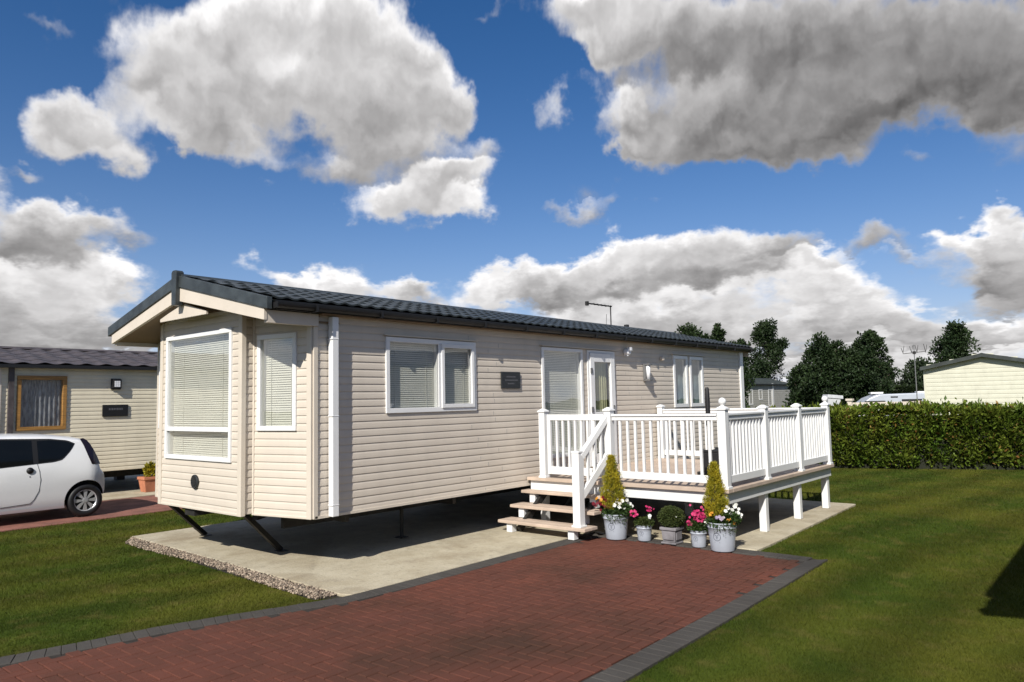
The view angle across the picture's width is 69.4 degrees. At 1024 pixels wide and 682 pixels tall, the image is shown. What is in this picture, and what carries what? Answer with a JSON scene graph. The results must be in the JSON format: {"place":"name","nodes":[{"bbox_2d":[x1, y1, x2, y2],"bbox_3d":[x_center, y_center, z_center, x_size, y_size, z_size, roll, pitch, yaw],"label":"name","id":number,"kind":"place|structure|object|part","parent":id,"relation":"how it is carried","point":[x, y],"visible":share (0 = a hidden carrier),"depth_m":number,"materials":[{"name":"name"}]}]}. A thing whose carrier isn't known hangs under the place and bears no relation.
{"place":"outdoors","nodes":[
{"label":"outdoors","id":0,"kind":"place"},
{"bbox_2d":[0,495,181,531],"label":"neighbour driveway","id":1,"kind":"structure","parent":0,"point":[114,508],"depth_m":13.29,"materials":[{"name":"red brick"}]},
{"bbox_2d":[0,434,104,515],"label":"parked car","id":2,"kind":"object","parent":1,"relation":"on","point":[38,472],"visible":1,"depth_m":12.57,"materials":[{"name":"white paint"}]},
{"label":"side window","id":3,"kind":"part","parent":2,"relation":"part of","materials":[{"name":"black glass"}]},
{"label":"side window","id":4,"kind":"part","parent":2,"relation":"part of","materials":[{"name":"black glass"}]},
{"bbox_2d":[102,474,154,500],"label":"neighbour slab","id":5,"kind":"structure","parent":0,"point":[128,487],"depth_m":17.16,"materials":[{"name":"beige concrete"}]},
{"bbox_2d":[0,346,157,479],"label":"static caravan","id":6,"kind":"object","parent":5,"relation":"on","point":[103,403],"visible":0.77,"depth_m":16.28,"materials":[{"name":"beige plastic"}]},
{"bbox_2d":[15,374,68,430],"bbox_3d":[-9.838,1.282,15.462,0.155,1.146,0.980,-5,-6,40],"label":"window","id":7,"kind":"structure","parent":6,"relation":"in","point":[41,400],"depth_m":15.49,"materials":[{"name":"brown wood"}]},
{"bbox_2d":[137,460,155,491],"bbox_3d":[-8.135,3.027,16.637,0.375,0.696,0.420,-5,-6,40],"label":"terracotta planter","id":8,"kind":"object","parent":5,"relation":"on","point":[147,481],"visible":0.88,"depth_m":16.53,"materials":[{"name":"orange ceramic"}]},
{"bbox_2d":[0,533,827,681],"bbox_3d":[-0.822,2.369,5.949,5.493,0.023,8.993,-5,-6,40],"label":"driveway","id":9,"kind":"structure","parent":0,"point":[577,612],"depth_m":6.07,"materials":[{"name":"red brick"}]},
{"bbox_2d":[0,532,827,681],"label":"driveway border","id":10,"kind":"object","parent":9,"relation":"on","point":[633,665],"visible":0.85,"depth_m":6.43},
{"bbox_2d":[592,454,633,539],"bbox_3d":[1.375,2.064,9.871,0.494,1.118,0.426,-5,-6,40],"label":"potted conifer","id":11,"kind":"object","parent":10,"relation":"on","point":[616,514],"visible":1,"depth_m":9.78,"materials":[{"name":"green plant"}]},
{"bbox_2d":[630,505,654,541],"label":"potted flowers","id":12,"kind":"object","parent":10,"relation":"on","point":[644,525],"visible":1,"depth_m":9.60,"materials":[{"name":"white ceramic"}]},
{"bbox_2d":[656,505,685,544],"bbox_3d":[2.038,2.336,9.457,0.366,0.482,0.368,-5,-6,40],"label":"potted ball shrub","id":13,"kind":"object","parent":10,"relation":"on","point":[671,528],"visible":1,"depth_m":9.37,"materials":[{"name":"green plant"}]},
{"bbox_2d":[686,504,707,547],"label":"potted flowers","id":14,"kind":"object","parent":10,"relation":"on","point":[697,527],"visible":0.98,"depth_m":9.12,"materials":[{"name":"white plant"}]},
{"bbox_2d":[702,460,742,551],"bbox_3d":[2.549,1.988,8.978,0.479,1.077,0.431,-2,-5,12],"label":"potted conifer","id":15,"kind":"object","parent":10,"relation":"on","point":[722,522],"visible":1,"depth_m":8.88,"materials":[{"name":"green plant"}]},
{"bbox_2d":[132,490,855,596],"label":"concrete slab","id":16,"kind":"structure","parent":0,"point":[356,555],"depth_m":10.13,"materials":[{"name":"beige concrete"}]},
{"bbox_2d":[108,270,754,551],"bbox_3d":[-0.004,0.998,13.888,4.266,3.974,12.800,-5,-6,40],"label":"static caravan","id":17,"kind":"object","parent":16,"relation":"on","point":[292,406],"visible":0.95,"depth_m":9.55,"materials":[{"name":"beige plastic"}]},
{"bbox_2d":[158,351,178,427],"bbox_3d":[-4.854,0.674,10.461,0.135,1.120,0.620,2,-6,-37],"label":"window","id":18,"kind":"structure","parent":17,"relation":"in","point":[159,351],"depth_m":10.63,"materials":[{"name":"white plastic"}]},
{"bbox_2d":[164,327,232,462],"bbox_3d":[-3.931,0.695,9.349,1.690,1.600,0.139,-5,-6,40],"label":"window","id":19,"kind":"structure","parent":17,"relation":"in","point":[177,412],"depth_m":9.41,"materials":[{"name":"white plastic"}]},
{"bbox_2d":[256,332,296,430],"bbox_3d":[-2.703,0.480,8.621,0.620,1.120,0.135,-4,-5,28],"label":"window","id":20,"kind":"structure","parent":17,"relation":"in","point":[263,344],"depth_m":8.66,"materials":[{"name":"white plastic"}]},
{"bbox_2d":[383,334,477,412],"bbox_3d":[-1.066,0.446,9.778,0.155,0.976,1.680,-5,-6,40],"label":"window","id":21,"kind":"structure","parent":17,"relation":"in","point":[449,378],"depth_m":9.79,"materials":[{"name":"white plastic"}]},
{"bbox_2d":[541,347,584,457],"bbox_3d":[0.790,0.987,11.930,0.135,1.740,1.110,-5,-6,40],"label":"window","id":22,"kind":"structure","parent":17,"relation":"in","point":[578,382],"depth_m":12.04,"materials":[{"name":"white plastic"}]},
{"bbox_2d":[586,350,617,466],"bbox_3d":[1.542,1.145,12.752,0.189,1.955,0.850,-5,-6,40],"label":"door","id":23,"kind":"structure","parent":17,"relation":"in","point":[596,360],"depth_m":12.82,"materials":[{"name":"white plastic"}]},
{"bbox_2d":[672,355,688,406],"bbox_3d":[3.377,0.821,15.004,0.135,1.040,0.600,-5,-6,40],"label":"window","id":24,"kind":"structure","parent":17,"relation":"in","point":[680,363],"depth_m":15.11,"materials":[{"name":"white plastic"}]},
{"bbox_2d":[689,356,704,406],"bbox_3d":[3.831,0.854,15.536,0.135,1.040,0.600,-5,-6,40],"label":"window","id":25,"kind":"structure","parent":17,"relation":"in","point":[697,399],"depth_m":15.65,"materials":[{"name":"white plastic"}]},
{"bbox_2d":[498,396,833,539],"bbox_3d":[2.522,1.798,11.357,3.200,1.829,4.700,-5,-6,40],"label":"veranda","id":26,"kind":"object","parent":16,"relation":"on","point":[785,448],"visible":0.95,"depth_m":10.14,"materials":[{"name":"white plastic"}]},
{"bbox_2d":[697,387,709,474],"bbox_3d":[2.905,1.323,10.929,0.380,1.280,0.380,-5,-6,40],"label":"parasol","id":27,"kind":"object","parent":26,"relation":"on","point":[707,403],"visible":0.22,"depth_m":10.94,"materials":[{"name":"black fabric"}]},
{"bbox_2d":[703,435,745,474],"bbox_3d":[3.026,1.556,10.390,0.588,0.717,0.540,-5,-6,40],"label":"garden chair","id":28,"kind":"object","parent":26,"relation":"on","point":[715,454],"visible":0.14,"depth_m":10.29,"materials":[{"name":"black plastic"}]},
{"bbox_2d":[0,467,1023,681],"bbox_3d":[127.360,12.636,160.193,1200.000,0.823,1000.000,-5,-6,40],"label":"ground","id":29,"kind":"structure","parent":0,"point":[131,518],"depth_m":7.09,"materials":[{"name":"green plant"}]},
{"bbox_2d":[125,537,339,599],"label":"gravel","id":30,"kind":"structure","parent":29,"relation":"on","point":[284,585],"depth_m":8.30,"materials":[{"name":"beige gravel"}]},
{"bbox_2d":[674,322,701,336],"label":"broadleaf tree","id":31,"kind":"object","parent":29,"relation":"on","point":[689,330],"visible":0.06,"depth_m":50.10,"materials":[{"name":"green plant"}]},
{"bbox_2d":[697,329,710,338],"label":"broadleaf tree","id":32,"kind":"object","parent":29,"relation":"on","point":[706,336],"visible":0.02,"depth_m":50.36,"materials":[{"name":"green plant"}]},
{"bbox_2d":[710,322,726,341],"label":"broadleaf tree","id":33,"kind":"object","parent":29,"relation":"on","point":[718,332],"visible":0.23,"depth_m":50.27,"materials":[{"name":"green plant"}]},
{"bbox_2d":[729,338,755,407],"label":"broadleaf tree","id":34,"kind":"object","parent":29,"relation":"on","point":[748,375],"visible":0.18,"depth_m":50.70,"materials":[{"name":"green plant"}]},
{"bbox_2d":[743,317,789,380],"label":"broadleaf tree","id":35,"kind":"object","parent":29,"relation":"on","point":[764,334],"visible":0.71,"depth_m":77.83,"materials":[{"name":"plant"}]},
{"bbox_2d":[745,378,790,407],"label":"static caravan","id":36,"kind":"object","parent":29,"relation":"on","point":[769,392],"visible":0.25,"depth_m":65.43,"materials":[{"name":"grey"}]},
{"bbox_2d":[782,362,816,407],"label":"broadleaf tree","id":37,"kind":"object","parent":29,"relation":"on","point":[794,383],"visible":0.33,"depth_m":62.01,"materials":[{"name":"green plant"}]},
{"bbox_2d":[798,331,859,406],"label":"broadleaf tree","id":38,"kind":"object","parent":29,"relation":"on","point":[823,354],"visible":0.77,"depth_m":59.30,"materials":[{"name":"green plant"}]},
{"bbox_2d":[831,347,869,403],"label":"broadleaf tree","id":39,"kind":"object","parent":29,"relation":"on","point":[849,353],"visible":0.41,"depth_m":59.47,"materials":[{"name":"green plant"}]},
{"bbox_2d":[848,329,902,397],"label":"broadleaf tree","id":40,"kind":"object","parent":29,"relation":"on","point":[868,344],"visible":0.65,"depth_m":59.34,"materials":[{"name":"green plant"}]},
{"bbox_2d":[834,383,923,396],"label":"conifer hedge","id":41,"kind":"object","parent":29,"relation":"on","point":[903,388],"visible":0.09,"depth_m":70.44,"materials":[{"name":"green plant"}]},
{"bbox_2d":[845,399,919,414],"bbox_3d":[14.085,2.998,27.893,2.921,1.700,0.338,-1,-5,1],"label":"rail fence","id":42,"kind":"object","parent":29,"relation":"on","point":[850,402],"visible":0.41,"depth_m":27.95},
{"bbox_2d":[745,395,1023,469],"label":"laurel hedge","id":43,"kind":"object","parent":29,"relation":"on","point":[963,435],"visible":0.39,"depth_m":18.10,"materials":[{"name":"green plant"}]},
{"bbox_2d":[857,391,924,415],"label":"touring caravan","id":44,"kind":"object","parent":29,"relation":"on","point":[880,397],"visible":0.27,"depth_m":44.18,"materials":[{"name":"white plastic"}]},
{"bbox_2d":[902,399,921,401],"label":"window","id":45,"kind":"structure","parent":44,"relation":"in","point":[902,399],"depth_m":43.89,"materials":[{"name":"black plastic"}]},
{"bbox_2d":[877,364,905,384],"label":"broadleaf tree","id":46,"kind":"object","parent":29,"relation":"on","point":[886,373],"visible":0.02,"depth_m":90.03,"materials":[{"name":"green plant"}]},
{"bbox_2d":[894,355,932,388],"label":"broadleaf tree","id":47,"kind":"object","parent":29,"relation":"on","point":[909,377],"visible":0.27,"depth_m":89.17,"materials":[{"name":"green plant"}]},
{"bbox_2d":[901,344,926,399],"bbox_3d":[17.442,2.118,31.901,1.003,3.962,0.100,-4,-5,30],"label":"tv aerial","id":48,"kind":"object","parent":29,"relation":"on","point":[914,352],"visible":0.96,"depth_m":31.97,"materials":[{"name":"metal"}]},
{"bbox_2d":[927,319,980,363],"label":"broadleaf tree","id":49,"kind":"object","parent":29,"relation":"on","point":[955,341],"visible":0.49,"depth_m":49.79,"materials":[{"name":"green plant"}]},
{"bbox_2d":[919,353,1023,414],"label":"static caravan","id":50,"kind":"object","parent":29,"relation":"on","point":[990,378],"visible":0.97,"depth_m":30.75,"materials":[{"name":"yellow plastic"}]},
{"bbox_2d":[0,0,1023,382],"label":"sky","id":51,"kind":"structure","parent":0,"point":[839,169],"materials":[{"name":"blue"}]},
{"bbox_2d":[822,394,842,405],"bbox_3d":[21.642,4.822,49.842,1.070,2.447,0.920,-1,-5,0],"label":"caravan","id":52,"kind":"structure","parent":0,"point":[832,399],"depth_m":49.50,"materials":[{"name":"white plastic"}]}
]}

